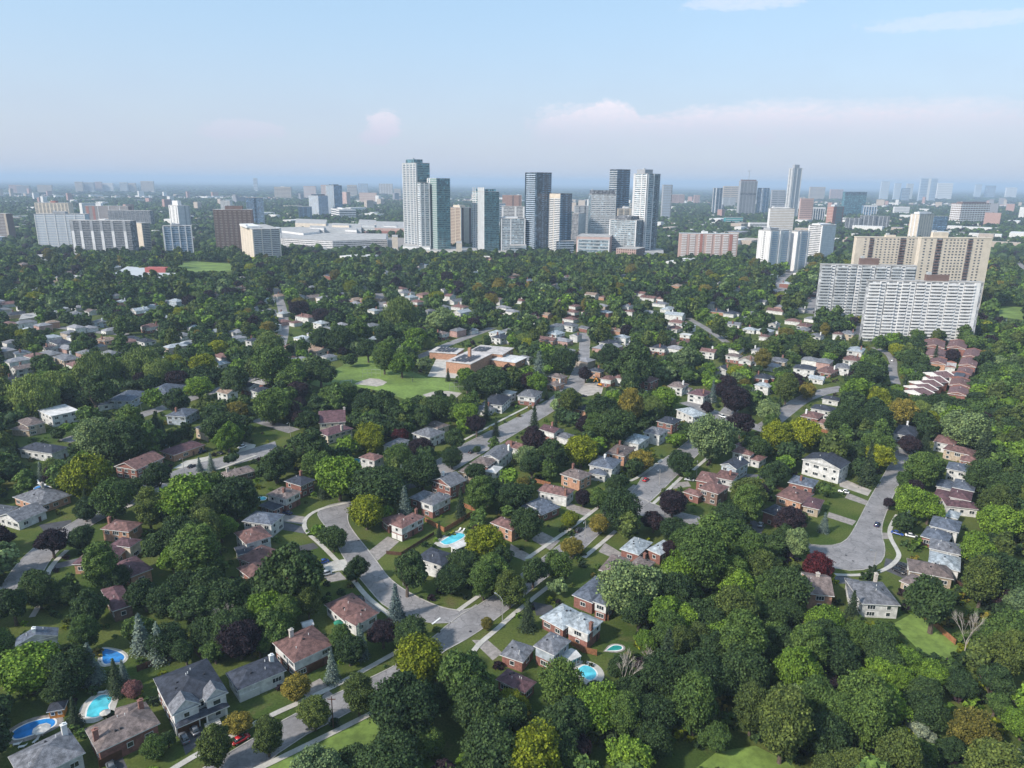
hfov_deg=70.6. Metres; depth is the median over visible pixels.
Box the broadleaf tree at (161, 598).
[144,581,184,616]
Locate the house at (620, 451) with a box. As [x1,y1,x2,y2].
[606,440,634,465]
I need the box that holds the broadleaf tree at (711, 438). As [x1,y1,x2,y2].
[686,412,740,463]
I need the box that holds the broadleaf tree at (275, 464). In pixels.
[254,446,297,483]
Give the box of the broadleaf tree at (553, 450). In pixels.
[538,438,565,464]
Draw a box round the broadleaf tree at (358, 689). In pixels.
[342,671,377,715]
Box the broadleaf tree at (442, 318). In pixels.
[424,306,454,330]
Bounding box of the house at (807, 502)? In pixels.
[775,486,824,516]
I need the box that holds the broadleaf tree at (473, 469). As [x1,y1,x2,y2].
[464,462,485,477]
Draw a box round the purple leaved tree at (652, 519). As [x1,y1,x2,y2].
[639,511,663,532]
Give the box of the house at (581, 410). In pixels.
[574,405,586,415]
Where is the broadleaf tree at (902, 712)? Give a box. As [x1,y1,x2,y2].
[888,686,914,725]
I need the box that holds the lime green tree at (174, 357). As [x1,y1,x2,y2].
[164,353,185,366]
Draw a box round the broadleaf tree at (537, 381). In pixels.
[526,373,548,390]
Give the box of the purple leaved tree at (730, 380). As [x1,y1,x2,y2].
[718,375,736,386]
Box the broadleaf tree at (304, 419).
[293,409,318,428]
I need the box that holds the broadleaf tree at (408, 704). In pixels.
[367,669,440,738]
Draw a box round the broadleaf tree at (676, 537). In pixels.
[669,523,696,549]
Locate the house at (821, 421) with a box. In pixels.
[817,419,827,429]
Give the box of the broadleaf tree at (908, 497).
[894,483,930,516]
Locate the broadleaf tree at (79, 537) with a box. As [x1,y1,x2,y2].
[66,523,95,549]
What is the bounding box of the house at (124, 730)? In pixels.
[84,698,160,767]
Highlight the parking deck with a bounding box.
[281,232,387,248]
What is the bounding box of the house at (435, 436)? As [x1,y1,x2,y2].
[412,427,444,445]
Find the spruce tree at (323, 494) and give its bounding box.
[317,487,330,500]
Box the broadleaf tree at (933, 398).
[925,393,953,407]
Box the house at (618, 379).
[615,375,621,385]
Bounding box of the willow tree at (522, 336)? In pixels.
[516,332,530,340]
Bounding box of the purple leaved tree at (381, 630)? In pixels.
[365,617,395,648]
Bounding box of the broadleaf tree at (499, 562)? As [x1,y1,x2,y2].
[475,552,512,579]
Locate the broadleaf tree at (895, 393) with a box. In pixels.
[889,389,913,399]
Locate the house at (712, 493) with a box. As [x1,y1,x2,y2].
[683,481,729,505]
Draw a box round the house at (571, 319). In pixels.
[562,316,578,322]
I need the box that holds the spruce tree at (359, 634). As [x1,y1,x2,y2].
[356,622,370,661]
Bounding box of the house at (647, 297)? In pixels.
[640,294,656,301]
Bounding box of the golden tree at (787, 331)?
[778,328,794,334]
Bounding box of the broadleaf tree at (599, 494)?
[589,486,607,507]
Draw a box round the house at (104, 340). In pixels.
[96,336,113,344]
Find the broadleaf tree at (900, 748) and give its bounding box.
[874,725,925,767]
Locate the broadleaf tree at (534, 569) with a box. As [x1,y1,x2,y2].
[522,557,547,588]
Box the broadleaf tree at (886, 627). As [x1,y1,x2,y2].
[870,620,899,641]
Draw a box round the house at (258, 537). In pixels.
[234,525,274,565]
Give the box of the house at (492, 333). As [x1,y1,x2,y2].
[488,330,505,336]
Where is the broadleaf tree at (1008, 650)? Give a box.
[988,628,1023,676]
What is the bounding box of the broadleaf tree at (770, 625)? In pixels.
[765,620,784,633]
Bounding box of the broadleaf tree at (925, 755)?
[920,749,932,765]
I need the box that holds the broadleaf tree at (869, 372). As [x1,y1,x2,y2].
[853,361,880,382]
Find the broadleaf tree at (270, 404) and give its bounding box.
[251,387,292,425]
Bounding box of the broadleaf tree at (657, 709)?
[635,692,677,733]
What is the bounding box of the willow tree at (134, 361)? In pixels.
[116,345,163,377]
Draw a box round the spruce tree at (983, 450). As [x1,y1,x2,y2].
[973,421,993,459]
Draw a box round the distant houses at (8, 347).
[0,188,1023,371]
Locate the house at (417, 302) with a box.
[411,298,423,306]
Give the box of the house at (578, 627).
[540,603,602,647]
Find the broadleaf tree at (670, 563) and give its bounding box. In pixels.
[660,548,696,582]
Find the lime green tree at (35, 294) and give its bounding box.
[25,291,43,299]
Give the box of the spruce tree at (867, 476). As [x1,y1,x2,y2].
[854,440,878,489]
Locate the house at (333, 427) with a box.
[318,407,353,444]
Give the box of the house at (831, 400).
[821,395,840,405]
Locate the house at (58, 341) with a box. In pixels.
[48,338,70,345]
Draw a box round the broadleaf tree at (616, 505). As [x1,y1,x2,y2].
[599,486,642,531]
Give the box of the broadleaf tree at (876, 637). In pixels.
[861,627,896,656]
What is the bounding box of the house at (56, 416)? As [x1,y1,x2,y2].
[37,404,77,426]
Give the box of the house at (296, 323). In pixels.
[288,318,302,326]
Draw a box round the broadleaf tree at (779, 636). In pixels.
[765,625,793,653]
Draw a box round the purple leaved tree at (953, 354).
[945,349,961,360]
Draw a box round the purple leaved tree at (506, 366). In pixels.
[500,363,511,371]
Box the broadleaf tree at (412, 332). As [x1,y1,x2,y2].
[404,327,427,341]
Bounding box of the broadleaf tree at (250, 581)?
[238,576,256,597]
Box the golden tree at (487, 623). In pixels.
[481,617,493,630]
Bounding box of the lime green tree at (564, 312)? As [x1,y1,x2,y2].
[559,308,566,316]
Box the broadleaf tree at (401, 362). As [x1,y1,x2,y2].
[388,351,415,377]
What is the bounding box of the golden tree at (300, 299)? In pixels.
[291,297,306,301]
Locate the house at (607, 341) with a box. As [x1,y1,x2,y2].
[598,339,621,344]
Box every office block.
[331,207,355,217]
[724,217,742,222]
[748,222,766,227]
[812,207,825,220]
[841,192,866,214]
[861,205,877,214]
[932,216,947,230]
[949,201,990,221]
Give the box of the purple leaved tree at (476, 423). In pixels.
[465,414,485,436]
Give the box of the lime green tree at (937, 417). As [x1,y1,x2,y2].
[929,411,940,421]
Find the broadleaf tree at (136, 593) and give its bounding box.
[121,578,157,611]
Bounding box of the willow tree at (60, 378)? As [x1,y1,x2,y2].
[41,370,77,405]
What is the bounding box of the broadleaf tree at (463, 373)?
[456,367,474,392]
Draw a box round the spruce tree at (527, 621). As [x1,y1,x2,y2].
[516,598,538,634]
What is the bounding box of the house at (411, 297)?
[405,293,417,300]
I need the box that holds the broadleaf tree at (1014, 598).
[1002,587,1023,612]
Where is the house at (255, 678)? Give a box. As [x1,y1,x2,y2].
[225,653,286,701]
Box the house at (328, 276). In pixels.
[323,272,331,279]
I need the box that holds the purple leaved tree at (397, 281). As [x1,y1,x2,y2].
[389,276,401,286]
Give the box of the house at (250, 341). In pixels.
[244,335,257,346]
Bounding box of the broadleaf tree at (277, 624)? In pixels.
[254,608,294,645]
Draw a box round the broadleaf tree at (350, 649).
[332,633,367,665]
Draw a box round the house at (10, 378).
[4,373,21,382]
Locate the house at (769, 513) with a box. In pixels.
[762,504,781,526]
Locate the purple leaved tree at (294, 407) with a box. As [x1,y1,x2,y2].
[286,400,300,421]
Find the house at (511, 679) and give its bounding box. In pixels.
[495,668,536,698]
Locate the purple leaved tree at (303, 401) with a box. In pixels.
[294,396,306,407]
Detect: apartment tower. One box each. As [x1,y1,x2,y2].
[0,213,15,237]
[9,185,21,192]
[16,185,30,193]
[34,200,73,213]
[34,210,89,246]
[37,185,53,191]
[69,220,139,253]
[74,182,84,191]
[83,182,95,191]
[85,202,131,219]
[95,182,102,191]
[103,183,114,190]
[107,210,154,223]
[119,182,128,190]
[128,183,136,191]
[136,222,151,250]
[140,181,154,191]
[162,223,193,252]
[168,200,191,224]
[213,205,253,248]
[220,200,232,208]
[239,223,281,257]
[246,197,264,223]
[253,178,257,190]
[274,186,291,197]
[298,206,311,218]
[303,186,316,197]
[308,194,328,214]
[321,185,325,194]
[326,184,342,213]
[342,192,350,204]
[347,185,356,195]
[358,184,367,193]
[359,192,376,201]
[379,184,392,194]
[394,189,400,195]
[402,158,429,244]
[417,182,430,248]
[427,178,450,248]
[450,204,471,244]
[472,187,498,250]
[499,203,505,231]
[500,216,525,250]
[502,195,521,205]
[502,206,524,217]
[524,172,551,249]
[547,193,571,250]
[571,213,585,243]
[574,205,587,232]
[587,189,616,233]
[609,169,630,215]
[609,215,642,250]
[617,206,631,215]
[632,168,660,249]
[660,185,672,216]
[672,194,684,203]
[677,230,738,256]
[693,195,699,202]
[711,188,722,213]
[722,186,738,202]
[722,198,735,205]
[736,179,757,213]
[755,188,769,212]
[756,226,791,270]
[767,206,794,229]
[770,190,785,207]
[785,164,802,215]
[787,230,809,270]
[798,198,813,219]
[807,223,836,262]
[808,187,825,198]
[814,256,917,316]
[826,204,843,223]
[829,189,843,198]
[844,218,861,227]
[851,233,917,264]
[859,272,983,342]
[860,215,876,225]
[875,216,889,226]
[879,181,889,198]
[892,183,901,198]
[893,206,909,213]
[900,188,910,200]
[906,184,913,198]
[907,211,933,236]
[914,230,992,307]
[917,178,937,200]
[935,183,953,198]
[973,184,981,196]
[983,186,995,197]
[1004,187,1016,197]
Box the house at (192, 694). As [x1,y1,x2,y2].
[153,658,229,735]
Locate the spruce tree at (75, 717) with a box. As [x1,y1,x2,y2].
[67,696,86,729]
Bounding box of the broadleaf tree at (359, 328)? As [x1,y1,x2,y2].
[346,320,372,338]
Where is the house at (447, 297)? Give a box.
[443,293,455,300]
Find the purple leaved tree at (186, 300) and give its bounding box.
[181,295,195,304]
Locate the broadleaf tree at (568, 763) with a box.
[561,747,582,767]
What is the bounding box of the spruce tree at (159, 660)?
[146,621,170,669]
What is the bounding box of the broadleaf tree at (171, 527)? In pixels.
[158,515,200,547]
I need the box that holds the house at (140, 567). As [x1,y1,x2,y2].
[117,556,152,585]
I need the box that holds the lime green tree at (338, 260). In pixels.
[333,258,344,264]
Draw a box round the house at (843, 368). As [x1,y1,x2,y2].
[835,361,851,375]
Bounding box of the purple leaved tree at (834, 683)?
[829,677,839,691]
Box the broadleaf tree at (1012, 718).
[998,704,1023,740]
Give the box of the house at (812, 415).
[801,409,824,421]
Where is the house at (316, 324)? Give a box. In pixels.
[312,320,329,328]
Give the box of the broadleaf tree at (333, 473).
[314,455,361,501]
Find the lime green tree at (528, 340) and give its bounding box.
[521,337,532,345]
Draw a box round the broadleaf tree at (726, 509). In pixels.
[712,500,747,522]
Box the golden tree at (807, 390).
[798,382,816,399]
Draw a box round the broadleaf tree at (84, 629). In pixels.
[66,613,101,647]
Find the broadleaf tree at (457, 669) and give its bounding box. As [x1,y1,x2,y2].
[436,648,494,710]
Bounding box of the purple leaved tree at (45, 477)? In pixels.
[41,467,49,481]
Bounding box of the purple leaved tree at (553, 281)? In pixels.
[549,275,555,283]
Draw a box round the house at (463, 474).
[458,466,472,482]
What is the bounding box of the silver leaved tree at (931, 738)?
[924,731,937,742]
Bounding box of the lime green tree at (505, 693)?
[498,687,522,699]
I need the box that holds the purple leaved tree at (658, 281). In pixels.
[655,278,669,284]
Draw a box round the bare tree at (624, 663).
[616,647,644,676]
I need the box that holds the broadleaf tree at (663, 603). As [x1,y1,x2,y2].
[647,595,679,623]
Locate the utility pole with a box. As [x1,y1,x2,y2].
[327,696,335,727]
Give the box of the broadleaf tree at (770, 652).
[761,642,780,665]
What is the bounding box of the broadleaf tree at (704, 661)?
[676,646,727,695]
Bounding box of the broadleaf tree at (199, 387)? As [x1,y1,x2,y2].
[182,376,215,397]
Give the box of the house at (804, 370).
[793,364,816,376]
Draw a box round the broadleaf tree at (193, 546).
[167,522,221,572]
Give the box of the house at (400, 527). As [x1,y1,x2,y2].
[382,508,424,540]
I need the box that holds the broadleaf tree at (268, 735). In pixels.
[251,713,284,756]
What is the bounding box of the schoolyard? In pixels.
[428,359,458,377]
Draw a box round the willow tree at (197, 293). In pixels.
[190,291,201,296]
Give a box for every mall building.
[281,227,319,234]
[295,219,326,226]
[324,223,361,232]
[358,219,375,223]
[375,221,403,235]
[392,235,397,249]
[403,243,429,251]
[427,247,476,252]
[456,241,461,251]
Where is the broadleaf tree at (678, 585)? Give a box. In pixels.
[655,571,698,601]
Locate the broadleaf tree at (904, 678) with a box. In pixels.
[893,663,915,690]
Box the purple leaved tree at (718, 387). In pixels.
[714,382,727,396]
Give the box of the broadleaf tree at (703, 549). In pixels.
[678,524,729,590]
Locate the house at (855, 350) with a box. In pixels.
[846,346,864,356]
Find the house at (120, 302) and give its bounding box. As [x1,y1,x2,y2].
[116,298,125,306]
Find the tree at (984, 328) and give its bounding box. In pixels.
[978,325,988,335]
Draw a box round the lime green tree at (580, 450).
[564,434,598,467]
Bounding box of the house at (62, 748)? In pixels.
[8,722,85,767]
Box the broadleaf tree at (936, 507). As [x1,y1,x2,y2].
[917,491,945,524]
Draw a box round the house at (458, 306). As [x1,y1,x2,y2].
[451,302,468,309]
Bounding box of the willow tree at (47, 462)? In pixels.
[40,457,56,474]
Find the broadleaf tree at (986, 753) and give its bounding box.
[962,736,1023,767]
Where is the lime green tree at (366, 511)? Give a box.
[346,494,383,529]
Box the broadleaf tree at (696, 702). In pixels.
[671,668,719,736]
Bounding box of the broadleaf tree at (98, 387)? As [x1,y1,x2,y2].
[79,369,115,407]
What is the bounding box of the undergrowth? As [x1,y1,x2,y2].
[0,330,1023,767]
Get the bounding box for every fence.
[136,646,202,671]
[386,532,433,554]
[425,511,471,531]
[464,503,474,510]
[535,479,550,483]
[571,639,596,655]
[924,617,955,643]
[955,579,962,585]
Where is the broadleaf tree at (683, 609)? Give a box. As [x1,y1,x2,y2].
[676,602,698,627]
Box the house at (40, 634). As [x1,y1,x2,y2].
[15,626,59,648]
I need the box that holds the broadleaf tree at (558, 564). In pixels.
[544,548,573,579]
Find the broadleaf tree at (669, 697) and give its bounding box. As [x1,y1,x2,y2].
[660,692,674,703]
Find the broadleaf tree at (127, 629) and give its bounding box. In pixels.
[120,615,158,638]
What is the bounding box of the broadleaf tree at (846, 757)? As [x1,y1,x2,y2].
[828,747,868,767]
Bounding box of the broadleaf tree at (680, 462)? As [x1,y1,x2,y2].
[666,449,694,475]
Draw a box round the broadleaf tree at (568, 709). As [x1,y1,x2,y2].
[537,694,591,738]
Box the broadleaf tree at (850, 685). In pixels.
[835,669,899,727]
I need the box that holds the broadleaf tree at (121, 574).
[99,563,132,587]
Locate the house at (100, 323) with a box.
[91,318,107,327]
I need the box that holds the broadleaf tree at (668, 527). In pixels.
[658,517,687,540]
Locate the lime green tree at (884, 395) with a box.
[866,385,892,406]
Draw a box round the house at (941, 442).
[933,435,957,452]
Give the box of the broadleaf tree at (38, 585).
[17,569,58,608]
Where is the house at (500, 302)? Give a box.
[495,297,503,304]
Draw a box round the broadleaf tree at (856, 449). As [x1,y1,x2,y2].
[847,440,866,462]
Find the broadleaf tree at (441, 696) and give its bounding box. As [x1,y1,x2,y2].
[431,682,450,714]
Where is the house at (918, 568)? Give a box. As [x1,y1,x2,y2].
[899,558,953,588]
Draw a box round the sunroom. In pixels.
[562,648,581,665]
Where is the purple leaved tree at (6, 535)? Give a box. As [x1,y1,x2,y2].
[0,524,17,541]
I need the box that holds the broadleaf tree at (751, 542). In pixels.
[735,529,765,562]
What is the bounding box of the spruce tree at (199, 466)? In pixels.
[195,457,203,472]
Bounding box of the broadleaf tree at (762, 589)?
[753,573,779,600]
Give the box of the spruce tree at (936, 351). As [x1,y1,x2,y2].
[932,345,939,357]
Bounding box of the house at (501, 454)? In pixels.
[483,444,512,466]
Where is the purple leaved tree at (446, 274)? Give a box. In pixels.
[441,271,453,280]
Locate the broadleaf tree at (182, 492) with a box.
[154,472,213,516]
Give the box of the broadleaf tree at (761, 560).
[747,548,782,581]
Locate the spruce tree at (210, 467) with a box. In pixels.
[206,453,216,472]
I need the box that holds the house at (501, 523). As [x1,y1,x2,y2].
[490,516,519,541]
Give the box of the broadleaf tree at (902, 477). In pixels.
[896,470,912,488]
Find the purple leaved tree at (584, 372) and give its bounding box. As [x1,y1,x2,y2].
[577,366,593,382]
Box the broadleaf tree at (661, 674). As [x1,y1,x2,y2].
[636,648,685,696]
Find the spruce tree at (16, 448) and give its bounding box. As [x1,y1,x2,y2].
[14,441,20,454]
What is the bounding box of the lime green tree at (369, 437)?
[353,421,384,452]
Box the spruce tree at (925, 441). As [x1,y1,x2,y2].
[917,429,930,451]
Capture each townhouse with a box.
[903,383,938,392]
[904,387,934,396]
[909,379,942,393]
[922,376,948,391]
[923,370,953,384]
[924,338,945,353]
[926,347,945,364]
[930,356,947,370]
[944,361,956,372]
[946,339,967,355]
[947,385,969,398]
[948,371,969,384]
[949,377,969,387]
[957,366,973,378]
[958,356,977,374]
[962,348,980,356]
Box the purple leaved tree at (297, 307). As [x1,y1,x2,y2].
[288,300,309,314]
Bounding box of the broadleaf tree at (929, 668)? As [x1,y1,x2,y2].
[914,657,948,685]
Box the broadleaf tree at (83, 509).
[71,496,98,521]
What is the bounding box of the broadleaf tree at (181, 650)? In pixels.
[170,639,195,665]
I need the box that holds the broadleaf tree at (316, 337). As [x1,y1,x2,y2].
[307,326,328,347]
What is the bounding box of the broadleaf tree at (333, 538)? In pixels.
[316,524,347,552]
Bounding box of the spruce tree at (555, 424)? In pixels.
[553,415,557,427]
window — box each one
[69,760,79,767]
[127,740,133,747]
[183,711,189,717]
[213,698,220,705]
[272,675,281,683]
[297,667,305,674]
[322,647,329,655]
[405,220,416,244]
[574,630,581,636]
[596,604,603,610]
[596,612,603,618]
[816,596,824,600]
[866,611,874,615]
[867,605,875,609]
[919,268,977,280]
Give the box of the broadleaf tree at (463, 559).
[446,548,479,574]
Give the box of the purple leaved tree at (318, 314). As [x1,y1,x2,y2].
[312,308,329,320]
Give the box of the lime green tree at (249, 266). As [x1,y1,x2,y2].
[244,264,255,268]
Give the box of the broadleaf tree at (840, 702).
[818,690,855,733]
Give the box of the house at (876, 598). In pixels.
[844,572,900,618]
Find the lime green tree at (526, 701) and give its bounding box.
[519,695,531,709]
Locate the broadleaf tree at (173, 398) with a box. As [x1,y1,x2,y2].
[161,387,190,411]
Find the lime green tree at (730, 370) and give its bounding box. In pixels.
[726,365,746,374]
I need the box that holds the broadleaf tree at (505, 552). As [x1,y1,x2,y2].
[488,544,514,562]
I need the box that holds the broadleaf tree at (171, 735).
[161,730,176,747]
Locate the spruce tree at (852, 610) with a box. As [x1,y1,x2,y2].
[843,590,859,618]
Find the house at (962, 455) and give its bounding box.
[943,444,977,465]
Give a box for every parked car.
[105,759,116,767]
[178,731,189,744]
[189,724,200,736]
[230,733,250,745]
[282,510,292,514]
[321,558,328,563]
[323,569,331,575]
[574,527,582,532]
[838,489,848,493]
[891,530,903,535]
[891,566,905,574]
[896,562,906,570]
[905,532,917,537]
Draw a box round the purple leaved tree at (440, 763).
[431,757,456,767]
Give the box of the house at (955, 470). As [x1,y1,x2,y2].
[945,461,967,480]
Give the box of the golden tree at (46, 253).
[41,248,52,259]
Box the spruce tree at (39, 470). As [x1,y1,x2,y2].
[36,462,45,483]
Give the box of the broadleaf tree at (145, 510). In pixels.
[132,485,161,528]
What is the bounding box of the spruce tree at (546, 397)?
[543,387,549,399]
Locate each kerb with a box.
[0,441,274,587]
[43,456,262,570]
[203,439,689,767]
[270,453,698,759]
[317,501,453,622]
[347,515,476,609]
[419,347,589,487]
[437,342,579,459]
[631,491,699,516]
[812,427,896,544]
[835,452,912,570]
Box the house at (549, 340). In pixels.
[538,334,557,344]
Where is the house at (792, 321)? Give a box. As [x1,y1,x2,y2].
[784,318,800,324]
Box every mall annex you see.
[310,225,323,232]
[332,223,348,227]
[345,227,356,232]
[362,223,374,230]
[384,224,396,226]
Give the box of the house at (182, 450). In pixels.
[160,440,205,461]
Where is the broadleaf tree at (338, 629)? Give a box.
[328,623,350,653]
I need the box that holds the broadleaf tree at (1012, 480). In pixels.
[983,471,1023,501]
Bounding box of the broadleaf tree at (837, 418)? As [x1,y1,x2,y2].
[823,409,855,431]
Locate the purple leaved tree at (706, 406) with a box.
[700,401,713,412]
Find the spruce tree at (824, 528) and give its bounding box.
[816,513,828,534]
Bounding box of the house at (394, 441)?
[383,438,409,452]
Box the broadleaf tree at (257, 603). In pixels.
[246,589,282,622]
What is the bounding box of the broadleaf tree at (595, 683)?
[584,680,603,690]
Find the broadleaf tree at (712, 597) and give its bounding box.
[703,594,717,599]
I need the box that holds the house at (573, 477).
[560,463,592,490]
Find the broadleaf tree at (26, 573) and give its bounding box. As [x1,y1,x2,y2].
[16,568,35,588]
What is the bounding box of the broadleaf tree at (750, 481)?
[729,477,769,506]
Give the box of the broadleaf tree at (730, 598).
[711,584,760,617]
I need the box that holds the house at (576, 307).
[569,304,581,310]
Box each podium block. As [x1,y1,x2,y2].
[509,244,525,252]
[555,240,573,251]
[576,233,611,252]
[616,246,644,256]
[644,249,663,254]
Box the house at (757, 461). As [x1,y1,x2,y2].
[731,446,767,467]
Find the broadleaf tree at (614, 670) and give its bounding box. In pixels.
[606,653,634,680]
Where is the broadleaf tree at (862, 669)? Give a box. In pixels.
[855,666,869,673]
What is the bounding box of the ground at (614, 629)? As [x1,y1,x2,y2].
[0,179,1023,767]
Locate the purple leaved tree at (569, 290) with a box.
[564,287,580,296]
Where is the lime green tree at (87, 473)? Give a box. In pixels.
[53,453,114,498]
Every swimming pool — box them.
[9,714,63,743]
[79,690,118,722]
[98,647,127,666]
[434,530,465,547]
[574,661,603,683]
[603,644,624,652]
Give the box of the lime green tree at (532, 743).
[501,715,563,767]
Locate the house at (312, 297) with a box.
[305,294,319,300]
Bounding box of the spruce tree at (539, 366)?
[533,350,548,382]
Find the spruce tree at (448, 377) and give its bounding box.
[445,368,451,381]
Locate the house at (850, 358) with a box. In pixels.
[842,354,860,364]
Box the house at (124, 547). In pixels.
[72,537,141,573]
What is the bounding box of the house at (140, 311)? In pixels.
[130,306,148,315]
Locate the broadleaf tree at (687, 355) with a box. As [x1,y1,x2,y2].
[672,347,700,366]
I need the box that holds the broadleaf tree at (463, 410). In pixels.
[453,401,477,420]
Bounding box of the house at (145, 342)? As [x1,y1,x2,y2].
[136,338,156,345]
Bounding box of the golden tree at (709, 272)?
[705,269,712,274]
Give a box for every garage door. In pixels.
[98,749,122,767]
[178,720,199,732]
[240,687,259,701]
[308,659,324,672]
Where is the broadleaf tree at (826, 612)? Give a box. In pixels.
[803,603,845,630]
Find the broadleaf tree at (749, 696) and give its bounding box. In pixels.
[732,680,766,735]
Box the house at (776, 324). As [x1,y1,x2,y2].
[768,321,780,328]
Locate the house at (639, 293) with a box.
[634,290,647,296]
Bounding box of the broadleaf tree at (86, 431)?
[70,416,111,452]
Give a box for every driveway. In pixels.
[39,520,71,530]
[53,558,77,568]
[114,757,126,767]
[174,456,208,467]
[183,726,202,754]
[239,442,255,451]
[282,522,305,533]
[283,514,304,523]
[290,543,317,549]
[304,679,326,695]
[322,559,346,571]
[323,691,332,698]
[324,572,345,581]
[364,597,379,611]
[369,537,398,560]
[406,482,415,489]
[431,361,450,376]
[472,640,500,659]
[510,544,533,560]
[532,532,558,549]
[533,602,552,615]
[566,503,590,515]
[578,382,602,395]
[599,543,620,555]
[672,481,690,488]
[742,474,761,478]
[750,520,764,533]
[827,512,855,524]
[835,576,848,583]
[839,479,870,495]
[845,493,867,504]
[882,533,888,538]
[884,558,907,577]
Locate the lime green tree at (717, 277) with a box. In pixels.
[709,273,719,282]
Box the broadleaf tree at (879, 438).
[861,431,901,451]
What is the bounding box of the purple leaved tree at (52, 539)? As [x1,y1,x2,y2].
[32,527,68,558]
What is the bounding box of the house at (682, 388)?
[668,380,692,395]
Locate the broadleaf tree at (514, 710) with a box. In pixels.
[496,695,527,735]
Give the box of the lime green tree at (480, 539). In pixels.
[464,523,505,555]
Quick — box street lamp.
[494,592,502,621]
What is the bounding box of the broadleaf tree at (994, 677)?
[974,662,1018,698]
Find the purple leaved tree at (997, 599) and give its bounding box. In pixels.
[990,588,1013,602]
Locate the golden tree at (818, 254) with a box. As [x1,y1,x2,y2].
[813,252,823,257]
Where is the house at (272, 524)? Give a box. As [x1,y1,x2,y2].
[242,511,284,537]
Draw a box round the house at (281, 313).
[276,310,290,316]
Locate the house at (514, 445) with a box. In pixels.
[505,440,523,453]
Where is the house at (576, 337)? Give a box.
[569,332,582,342]
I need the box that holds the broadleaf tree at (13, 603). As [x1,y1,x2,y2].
[0,588,28,625]
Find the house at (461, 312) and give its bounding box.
[453,308,470,316]
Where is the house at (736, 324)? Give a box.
[727,321,741,328]
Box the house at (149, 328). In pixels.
[141,321,161,333]
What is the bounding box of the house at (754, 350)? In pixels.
[751,345,759,354]
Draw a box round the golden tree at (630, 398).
[617,387,643,422]
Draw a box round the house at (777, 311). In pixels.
[766,307,784,314]
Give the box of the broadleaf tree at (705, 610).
[686,598,725,628]
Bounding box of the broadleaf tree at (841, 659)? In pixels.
[824,632,861,674]
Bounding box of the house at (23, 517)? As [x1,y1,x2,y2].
[0,502,47,529]
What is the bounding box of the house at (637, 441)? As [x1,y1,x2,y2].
[623,433,649,450]
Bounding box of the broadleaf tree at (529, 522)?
[509,507,544,540]
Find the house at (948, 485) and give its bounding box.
[936,478,975,496]
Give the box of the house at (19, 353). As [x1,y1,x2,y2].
[12,349,30,357]
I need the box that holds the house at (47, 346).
[42,343,59,351]
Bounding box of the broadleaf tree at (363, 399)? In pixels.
[349,390,378,412]
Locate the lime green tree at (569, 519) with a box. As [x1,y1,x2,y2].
[560,510,579,527]
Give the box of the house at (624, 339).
[614,334,630,344]
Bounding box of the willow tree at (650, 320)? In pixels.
[645,318,654,323]
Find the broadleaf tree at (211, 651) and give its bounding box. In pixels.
[198,640,224,663]
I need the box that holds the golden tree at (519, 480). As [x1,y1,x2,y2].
[516,476,529,484]
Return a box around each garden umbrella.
[32,723,50,734]
[99,709,110,715]
[333,620,342,624]
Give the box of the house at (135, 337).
[127,336,138,339]
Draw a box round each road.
[0,442,275,589]
[57,326,129,335]
[60,377,259,442]
[205,441,698,767]
[253,418,298,432]
[273,288,288,345]
[318,501,469,622]
[375,293,385,310]
[417,327,495,358]
[436,333,589,472]
[632,493,699,524]
[681,402,762,431]
[685,318,728,341]
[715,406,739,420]
[755,386,839,427]
[775,263,807,290]
[806,290,816,313]
[808,443,911,569]
[871,347,900,383]
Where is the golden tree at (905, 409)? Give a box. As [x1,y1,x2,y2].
[888,397,920,424]
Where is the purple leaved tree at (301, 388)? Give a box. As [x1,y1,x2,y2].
[287,381,308,398]
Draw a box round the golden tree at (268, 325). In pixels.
[259,321,276,331]
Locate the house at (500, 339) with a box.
[491,332,509,344]
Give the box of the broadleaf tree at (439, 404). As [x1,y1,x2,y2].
[425,394,450,420]
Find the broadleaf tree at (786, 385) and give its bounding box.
[773,372,799,404]
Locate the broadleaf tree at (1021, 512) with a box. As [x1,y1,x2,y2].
[1015,509,1023,543]
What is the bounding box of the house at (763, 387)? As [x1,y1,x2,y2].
[754,379,772,394]
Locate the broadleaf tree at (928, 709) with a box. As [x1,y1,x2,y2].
[903,691,950,732]
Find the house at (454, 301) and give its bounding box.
[447,298,462,304]
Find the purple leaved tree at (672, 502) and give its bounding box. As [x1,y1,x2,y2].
[657,488,688,516]
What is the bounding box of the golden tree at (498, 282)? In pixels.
[491,277,505,288]
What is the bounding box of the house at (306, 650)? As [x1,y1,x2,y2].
[272,625,332,674]
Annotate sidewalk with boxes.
[29,550,68,616]
[170,649,397,767]
[218,455,256,469]
[254,711,369,767]
[302,501,389,615]
[456,594,480,611]
[464,399,542,439]
[472,586,547,650]
[525,507,598,558]
[582,530,616,557]
[629,459,663,480]
[651,477,682,503]
[692,458,707,469]
[834,514,900,575]
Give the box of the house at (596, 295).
[584,292,598,299]
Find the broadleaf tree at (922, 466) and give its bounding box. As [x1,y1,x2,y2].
[901,451,942,486]
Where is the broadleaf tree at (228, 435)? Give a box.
[211,421,244,453]
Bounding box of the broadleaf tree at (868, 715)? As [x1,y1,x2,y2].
[846,689,892,750]
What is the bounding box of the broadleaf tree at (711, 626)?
[706,616,729,633]
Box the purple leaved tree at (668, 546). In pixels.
[661,540,676,555]
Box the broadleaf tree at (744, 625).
[717,608,771,653]
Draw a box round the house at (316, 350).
[308,345,328,355]
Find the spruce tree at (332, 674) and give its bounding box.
[322,650,341,687]
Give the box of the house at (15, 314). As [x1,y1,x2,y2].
[7,310,25,318]
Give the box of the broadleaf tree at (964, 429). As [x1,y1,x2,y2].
[939,408,993,446]
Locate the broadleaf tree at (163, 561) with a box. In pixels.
[156,545,175,572]

